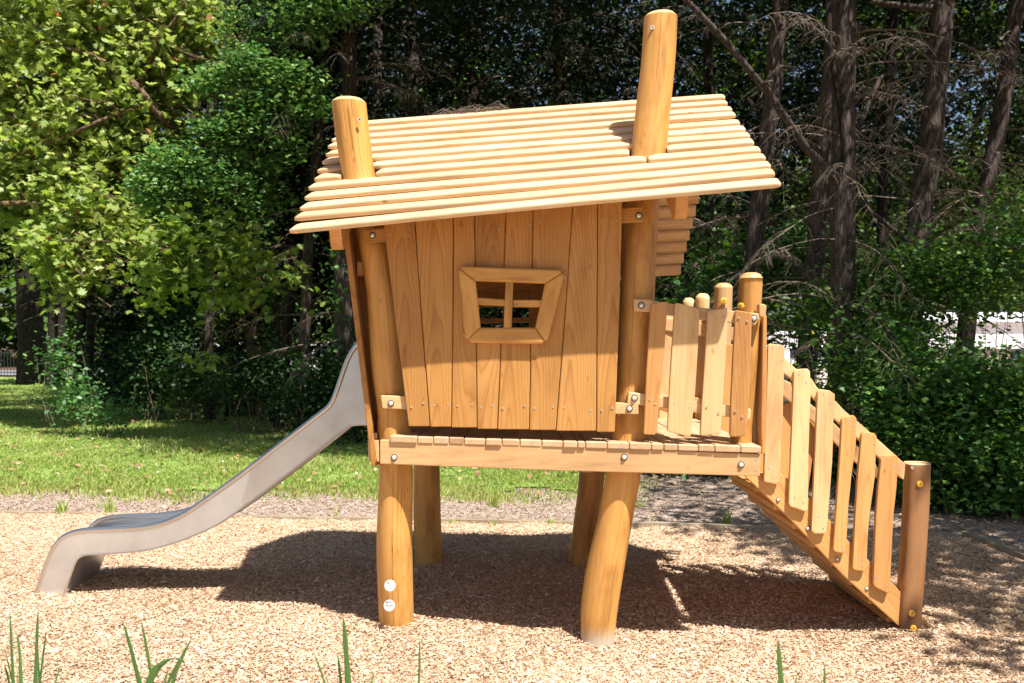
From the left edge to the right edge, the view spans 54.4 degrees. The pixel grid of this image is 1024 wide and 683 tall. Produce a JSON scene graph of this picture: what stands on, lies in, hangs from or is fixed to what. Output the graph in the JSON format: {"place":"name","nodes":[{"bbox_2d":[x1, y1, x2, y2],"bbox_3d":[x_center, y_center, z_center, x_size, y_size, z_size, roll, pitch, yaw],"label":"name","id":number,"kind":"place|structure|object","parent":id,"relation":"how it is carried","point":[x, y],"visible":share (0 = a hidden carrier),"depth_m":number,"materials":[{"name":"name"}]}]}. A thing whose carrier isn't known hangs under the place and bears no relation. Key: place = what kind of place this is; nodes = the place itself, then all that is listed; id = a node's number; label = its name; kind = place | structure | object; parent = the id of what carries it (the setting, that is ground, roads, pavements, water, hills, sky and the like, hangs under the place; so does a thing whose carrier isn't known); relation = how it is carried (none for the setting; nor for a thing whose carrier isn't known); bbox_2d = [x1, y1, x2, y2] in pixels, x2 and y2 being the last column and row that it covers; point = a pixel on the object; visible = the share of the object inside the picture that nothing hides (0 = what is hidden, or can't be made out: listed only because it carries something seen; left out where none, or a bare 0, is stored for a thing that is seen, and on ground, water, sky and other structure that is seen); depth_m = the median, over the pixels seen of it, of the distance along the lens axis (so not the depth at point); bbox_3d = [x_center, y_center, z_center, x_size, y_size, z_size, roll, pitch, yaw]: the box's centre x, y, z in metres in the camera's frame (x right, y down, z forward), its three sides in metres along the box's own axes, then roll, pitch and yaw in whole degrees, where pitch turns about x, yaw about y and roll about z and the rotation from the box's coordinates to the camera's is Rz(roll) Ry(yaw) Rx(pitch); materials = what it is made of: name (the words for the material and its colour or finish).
{"place":"outdoors","nodes":[
{"label":"outdoors","id":0,"kind":"place"},
{"bbox_2d":[4,616,22,682],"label":"grass plant","id":1,"kind":"object","parent":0,"point":[12,673],"depth_m":3.28,"materials":[{"name":"green plant"}]},
{"bbox_2d":[33,612,60,682],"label":"grass plant","id":2,"kind":"object","parent":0,"point":[37,677],"depth_m":3.23,"materials":[{"name":"green plant"}]},
{"bbox_2d":[0,370,102,374],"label":"road","id":3,"kind":"structure","parent":0,"point":[15,371],"depth_m":49.78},
{"bbox_2d":[0,377,700,505],"bbox_3d":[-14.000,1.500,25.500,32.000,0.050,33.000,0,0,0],"label":"lawn","id":4,"kind":"structure","parent":0,"point":[173,463],"depth_m":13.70,"materials":[{"name":"plant"}]},
{"bbox_2d":[57,279,66,386],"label":"conifer tree","id":5,"kind":"object","parent":4,"relation":"on","point":[61,321],"visible":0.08,"depth_m":32.90,"materials":[{"name":"brown plant"}]},
{"bbox_2d":[23,316,161,437],"bbox_3d":[-6.809,0.547,15.766,2.476,1.916,1.382,0,0,25],"label":"hazel shrub","id":6,"kind":"object","parent":4,"relation":"on","point":[73,387],"visible":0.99,"depth_m":15.78,"materials":[{"name":"green plant"}]},
{"bbox_2d":[0,206,271,354],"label":"holly bush","id":7,"kind":"object","parent":4,"relation":"on","point":[92,291],"visible":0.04,"depth_m":26.52,"materials":[{"name":"green plant"}]},
{"bbox_2d":[74,289,248,424],"bbox_3d":[-6.139,0.167,19.104,4.008,2.676,3.273,0,0,32],"label":"elder bush","id":8,"kind":"object","parent":4,"relation":"on","point":[164,381],"visible":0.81,"depth_m":18.79,"materials":[{"name":"green plant"}]},
{"bbox_2d":[0,0,327,416],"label":"plane tree","id":9,"kind":"object","parent":4,"relation":"on","point":[81,162],"visible":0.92,"depth_m":16.77,"materials":[{"name":"green plant"}]},
{"bbox_2d":[99,0,402,427],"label":"oak tree","id":10,"kind":"object","parent":4,"relation":"on","point":[204,173],"visible":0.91,"depth_m":14.54,"materials":[{"name":"green plant"}]},
{"bbox_2d":[182,327,367,445],"bbox_3d":[-3.363,0.597,15.404,4.193,1.820,1.822,0,0,35],"label":"laurel bush","id":11,"kind":"object","parent":4,"relation":"on","point":[262,376],"visible":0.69,"depth_m":15.50,"materials":[{"name":"green plant"}]},
{"bbox_2d":[120,0,441,416],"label":"conifer tree","id":12,"kind":"object","parent":4,"relation":"on","point":[235,318],"visible":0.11,"depth_m":19.90,"materials":[{"name":"brown plant"}]},
{"bbox_2d":[196,0,369,422],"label":"conifer tree","id":13,"kind":"object","parent":4,"relation":"on","point":[276,303],"visible":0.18,"depth_m":18.36,"materials":[{"name":"brown plant"}]},
{"bbox_2d":[0,413,682,493],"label":"fallen leaves","id":14,"kind":"object","parent":4,"relation":"on","point":[308,479],"visible":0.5,"depth_m":12.00,"materials":[{"name":"brown plant"}]},
{"bbox_2d":[0,347,884,444],"bbox_3d":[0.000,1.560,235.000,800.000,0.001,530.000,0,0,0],"label":"ground","id":15,"kind":"structure","parent":0,"point":[13,367],"depth_m":57.52,"materials":[{"name":"green plant"}]},
{"bbox_2d":[2,147,46,384],"bbox_3d":[-17.903,-2.894,34.357,2.932,9.220,3.029,0,0,16],"label":"conifer tree","id":16,"kind":"object","parent":15,"relation":"on","point":[27,328],"visible":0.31,"depth_m":34.63,"materials":[{"name":"brown plant"}]},
{"bbox_2d":[2,267,57,385],"bbox_3d":[-15.175,-2.923,33.685,2.374,9.168,4.655,0,0,7],"label":"conifer tree","id":17,"kind":"object","parent":15,"relation":"on","point":[52,328],"visible":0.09,"depth_m":33.34,"materials":[{"name":"brown plant"}]},
{"bbox_2d":[0,351,103,375],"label":"metal fence","id":18,"kind":"object","parent":15,"relation":"on","point":[4,352],"visible":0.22,"depth_m":43.45,"materials":[{"name":"grey metal"}]},
{"bbox_2d":[60,271,99,389],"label":"conifer tree","id":19,"kind":"object","parent":15,"relation":"on","point":[81,330],"visible":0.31,"depth_m":30.39,"materials":[{"name":"brown plant"}]},
{"bbox_2d":[37,226,220,391],"bbox_3d":[-10.130,-3.104,32.717,2.826,9.533,10.244,0,0,39],"label":"conifer tree","id":20,"kind":"object","parent":15,"relation":"on","point":[89,329],"visible":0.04,"depth_m":29.89,"materials":[{"name":"brown plant"}]},
{"bbox_2d":[14,185,307,375],"bbox_3d":[-8.787,-2.959,31.500,12.671,9.231,4.757,0,0,-38],"label":"conifer tree","id":21,"kind":"object","parent":15,"relation":"on","point":[92,308],"visible":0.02,"depth_m":28.89,"materials":[{"name":"brown plant"}]},
{"bbox_2d":[0,510,333,520],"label":"edging board","id":22,"kind":"object","parent":15,"relation":"on","point":[243,516],"visible":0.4,"depth_m":8.47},
{"bbox_2d":[119,200,318,393],"bbox_3d":[-7.103,-3.051,30.302,10.015,9.412,4.830,0,0,-26],"label":"conifer tree","id":23,"kind":"object","parent":15,"relation":"on","point":[127,310],"depth_m":27.90,"materials":[{"name":"brown plant"}]},
{"bbox_2d":[203,3,265,419],"bbox_3d":[-5.814,-2.924,18.660,4.147,9.152,2.915,0,0,-21],"label":"conifer tree","id":24,"kind":"object","parent":15,"relation":"on","point":[208,331],"visible":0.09,"depth_m":18.93,"materials":[{"name":"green plant"}]},
{"bbox_2d":[104,67,402,400],"bbox_3d":[-6.283,-3.449,25.878,7.975,10.214,5.976,0,0,-29],"label":"conifer tree","id":25,"kind":"object","parent":15,"relation":"on","point":[166,267],"visible":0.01,"depth_m":24.90,"materials":[{"name":"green plant"}]},
{"bbox_2d":[143,0,416,433],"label":"conifer tree","id":26,"kind":"object","parent":15,"relation":"on","point":[307,260],"visible":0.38,"depth_m":15.92,"materials":[{"name":"brown plant"}]},
{"bbox_2d":[290,344,327,372],"bbox_3d":[-6.600,0.750,38.050,4.000,1.500,1.700,0,0,0],"label":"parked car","id":27,"kind":"object","parent":15,"relation":"on","point":[315,353],"visible":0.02,"depth_m":37.31,"materials":[{"name":"grey metal"}]},
{"bbox_2d":[183,0,517,437],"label":"conifer tree","id":28,"kind":"object","parent":15,"relation":"on","point":[342,315],"visible":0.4,"depth_m":15.35,"materials":[{"name":"green plant"}]},
{"bbox_2d":[272,0,536,351],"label":"conifer tree","id":29,"kind":"object","parent":15,"relation":"on","point":[413,108],"visible":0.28,"depth_m":16.77,"materials":[{"name":"green plant"}]},
{"bbox_2d":[291,0,583,330],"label":"conifer tree","id":30,"kind":"object","parent":15,"relation":"on","point":[376,73],"visible":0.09,"depth_m":19.27,"materials":[{"name":"green plant"}]},
{"bbox_2d":[360,0,590,327],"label":"conifer tree","id":31,"kind":"object","parent":15,"relation":"on","point":[482,52],"visible":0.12,"depth_m":17.86,"materials":[{"name":"green plant"}]},
{"bbox_2d":[313,298,658,344],"bbox_3d":[-0.089,0.008,16.754,6.796,3.050,2.434,0,0,0],"label":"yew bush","id":32,"kind":"object","parent":15,"relation":"on","point":[522,324],"depth_m":16.80,"materials":[{"name":"green plant"}]},
{"bbox_2d":[334,516,643,527],"bbox_3d":[-0.210,1.525,8.259,2.595,0.100,0.045,0,0,6],"label":"edging board","id":33,"kind":"object","parent":15,"relation":"on","point":[498,521],"visible":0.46,"depth_m":8.25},
{"bbox_2d":[0,0,1023,411],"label":"deep wood foliage","id":34,"kind":"object","parent":15,"relation":"on","point":[120,306],"visible":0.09,"depth_m":22.37,"materials":[{"name":"green plant"}]},
{"bbox_2d":[0,461,1023,550],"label":"old mulch strip","id":35,"kind":"object","parent":15,"relation":"on","point":[737,511],"visible":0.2,"depth_m":9.13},
{"bbox_2d":[53,498,69,513],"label":"weed","id":36,"kind":"object","parent":35,"relation":"on","point":[61,508],"visible":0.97,"depth_m":8.64,"materials":[{"name":"green plant"}]},
{"bbox_2d":[99,495,117,513],"bbox_3d":[-3.503,1.411,8.578,0.228,0.182,0.174,0,0,-29],"label":"weed","id":37,"kind":"object","parent":35,"relation":"on","point":[109,508],"visible":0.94,"depth_m":8.60,"materials":[{"name":"green plant"}]},
{"bbox_2d":[483,494,503,506],"bbox_3d":[-0.213,1.449,9.134,0.212,0.127,0.304,0,0,-40],"label":"weed","id":38,"kind":"object","parent":35,"relation":"on","point":[493,502],"visible":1,"depth_m":9.11,"materials":[{"name":"green plant"}]},
{"bbox_2d":[0,511,1023,682],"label":"wood chip bed","id":39,"kind":"object","parent":35,"relation":"on","point":[496,559],"visible":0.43,"depth_m":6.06,"materials":[{"name":"beige wood"}]},
{"bbox_2d":[123,621,192,682],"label":"grass plant","id":40,"kind":"object","parent":39,"relation":"on","point":[154,671],"depth_m":3.29,"materials":[{"name":"green plant"}]},
{"bbox_2d":[314,617,374,682],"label":"grass plant","id":41,"kind":"object","parent":39,"relation":"on","point":[347,673],"depth_m":3.30,"materials":[{"name":"green plant"}]},
{"bbox_2d":[418,642,420,682],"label":"grass plant","id":42,"kind":"object","parent":39,"relation":"on","point":[419,658],"depth_m":3.31,"materials":[{"name":"green plant"}]},
{"bbox_2d":[34,9,931,647],"bbox_3d":[-0.331,0.004,5.875,5.238,3.410,2.317,0,0,8],"label":"wooden playhouse","id":43,"kind":"object","parent":39,"relation":"on","point":[560,221],"visible":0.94,"depth_m":4.99,"materials":[{"name":"brown wood"}]},
{"bbox_2d":[433,101,507,114],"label":"dry twigs","id":44,"kind":"object","parent":43,"relation":"on","point":[464,110],"visible":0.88,"depth_m":5.85,"materials":[{"name":"brown"}]},
{"bbox_2d":[458,266,565,343],"bbox_3d":[-0.002,-0.180,4.932,0.542,0.388,0.047,0,0,8],"label":"window","id":45,"kind":"structure","parent":43,"relation":"in","point":[468,276],"depth_m":4.92,"materials":[{"name":"beige wood"}]},
{"bbox_2d":[823,665,825,682],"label":"grass plant","id":46,"kind":"object","parent":39,"relation":"on","point":[824,677],"depth_m":3.32,"materials":[{"name":"green plant"}]},
{"bbox_2d":[0,473,1023,550],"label":"old wood chips","id":47,"kind":"object","parent":35,"relation":"on","point":[639,512],"visible":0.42,"depth_m":8.97,"materials":[{"name":"brown wood"}]},
{"bbox_2d":[636,499,648,507],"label":"weed","id":48,"kind":"object","parent":35,"relation":"on","point":[639,504],"visible":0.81,"depth_m":9.11,"materials":[{"name":"green plant"}]},
{"bbox_2d":[717,507,738,523],"bbox_3d":[1.749,1.435,8.164,0.203,0.167,0.257,0,0,33],"label":"weed","id":49,"kind":"object","parent":35,"relation":"on","point":[726,520],"visible":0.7,"depth_m":8.14,"materials":[{"name":"green plant"}]},
{"bbox_2d":[762,172,1023,518],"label":"ivy hedge","id":50,"kind":"object","parent":35,"relation":"on","point":[973,455],"visible":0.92,"depth_m":9.82,"materials":[{"name":"green plant"}]},
{"bbox_2d":[961,531,1023,559],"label":"edging board","id":51,"kind":"object","parent":35,"relation":"on","point":[1002,547],"visible":0.49,"depth_m":7.18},
{"bbox_2d":[0,111,1023,366],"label":"wood","id":52,"kind":"object","parent":15,"relation":"on","point":[8,329],"visible":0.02,"depth_m":61.38,"materials":[{"name":"green plant"}]},
{"bbox_2d":[440,0,736,325],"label":"conifer tree","id":53,"kind":"object","parent":15,"relation":"on","point":[557,37],"visible":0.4,"depth_m":16.33,"materials":[{"name":"green plant"}]},
{"bbox_2d":[430,0,927,400],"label":"conifer tree","id":54,"kind":"object","parent":15,"relation":"on","point":[759,200],"visible":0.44,"depth_m":12.91,"materials":[{"name":"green plant"}]},
{"bbox_2d":[572,0,824,362],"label":"conifer tree","id":55,"kind":"object","parent":15,"relation":"on","point":[710,205],"visible":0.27,"depth_m":16.41,"materials":[{"name":"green plant"}]},
{"bbox_2d":[520,0,878,295],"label":"conifer tree","id":56,"kind":"object","parent":15,"relation":"on","point":[677,72],"visible":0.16,"depth_m":20.05,"materials":[{"name":"green plant"}]},
{"bbox_2d":[655,178,888,485],"bbox_3d":[2.836,-0.342,12.236,4.038,3.830,4.272,0,0,0],"label":"bramble thicket","id":57,"kind":"object","parent":15,"relation":"on","point":[727,264],"visible":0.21,"depth_m":13.14,"materials":[{"name":"green plant"}]},
{"bbox_2d":[644,521,961,537],"bbox_3d":[2.265,1.518,7.880,2.418,0.100,0.045,0,0,11],"label":"edging board","id":58,"kind":"object","parent":15,"relation":"on","point":[756,527],"visible":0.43,"depth_m":7.95,"materials":[{"name":"brown wood"}]},
{"bbox_2d":[690,2,1010,407],"bbox_3d":[3.688,-3.066,12.507,4.315,9.467,4.920,0,0,0],"label":"conifer tree","id":59,"kind":"object","parent":15,"relation":"on","point":[818,193],"visible":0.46,"depth_m":12.49,"materials":[{"name":"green plant"}]},
{"bbox_2d":[683,0,1023,516],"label":"conifer tree","id":60,"kind":"object","parent":15,"relation":"on","point":[841,31],"visible":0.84,"depth_m":10.87,"materials":[{"name":"brown plant"}]},
{"bbox_2d":[747,0,1023,423],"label":"conifer tree","id":61,"kind":"object","parent":15,"relation":"on","point":[882,205],"visible":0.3,"depth_m":17.24,"materials":[{"name":"brown plant"}]},
{"bbox_2d":[748,0,1023,447],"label":"conifer tree","id":62,"kind":"object","parent":15,"relation":"on","point":[933,105],"visible":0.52,"depth_m":11.88,"materials":[{"name":"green plant"}]},
{"bbox_2d":[855,0,1023,359],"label":"conifer tree","id":63,"kind":"object","parent":15,"relation":"on","point":[999,122],"visible":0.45,"depth_m":12.32,"materials":[{"name":"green plant"}]},
{"bbox_2d":[0,0,1023,343],"label":"sky","id":64,"kind":"structure","parent":0,"point":[957,86],"materials":[{"name":"white"}]},
{"bbox_2d":[777,642,796,682],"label":"grass plant","id":65,"kind":"object","parent":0,"point":[780,669],"depth_m":3.28,"materials":[{"name":"green plant"}]},
{"bbox_2d":[767,331,855,378],"bbox_3d":[11.750,0.550,39.985,3.700,1.900,2.030,0,0,0],"label":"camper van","id":66,"kind":"object","parent":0,"point":[787,356],"depth_m":39.00,"materials":[{"name":"white metal"}]},
{"bbox_2d":[684,0,1023,357],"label":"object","id":67,"kind":"object","parent":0,"point":[970,178],"visible":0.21,"depth_m":17.86,"materials":[{"name":"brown plant"}]},
{"bbox_2d":[783,368,943,433],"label":"gravel drive","id":68,"kind":"structure","parent":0,"point":[823,378],"depth_m":38.81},
{"bbox_2d":[921,312,1023,373],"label":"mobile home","id":69,"kind":"object","parent":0,"point":[1015,332],"visible":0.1,"depth_m":39.10,"materials":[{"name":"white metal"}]}
]}

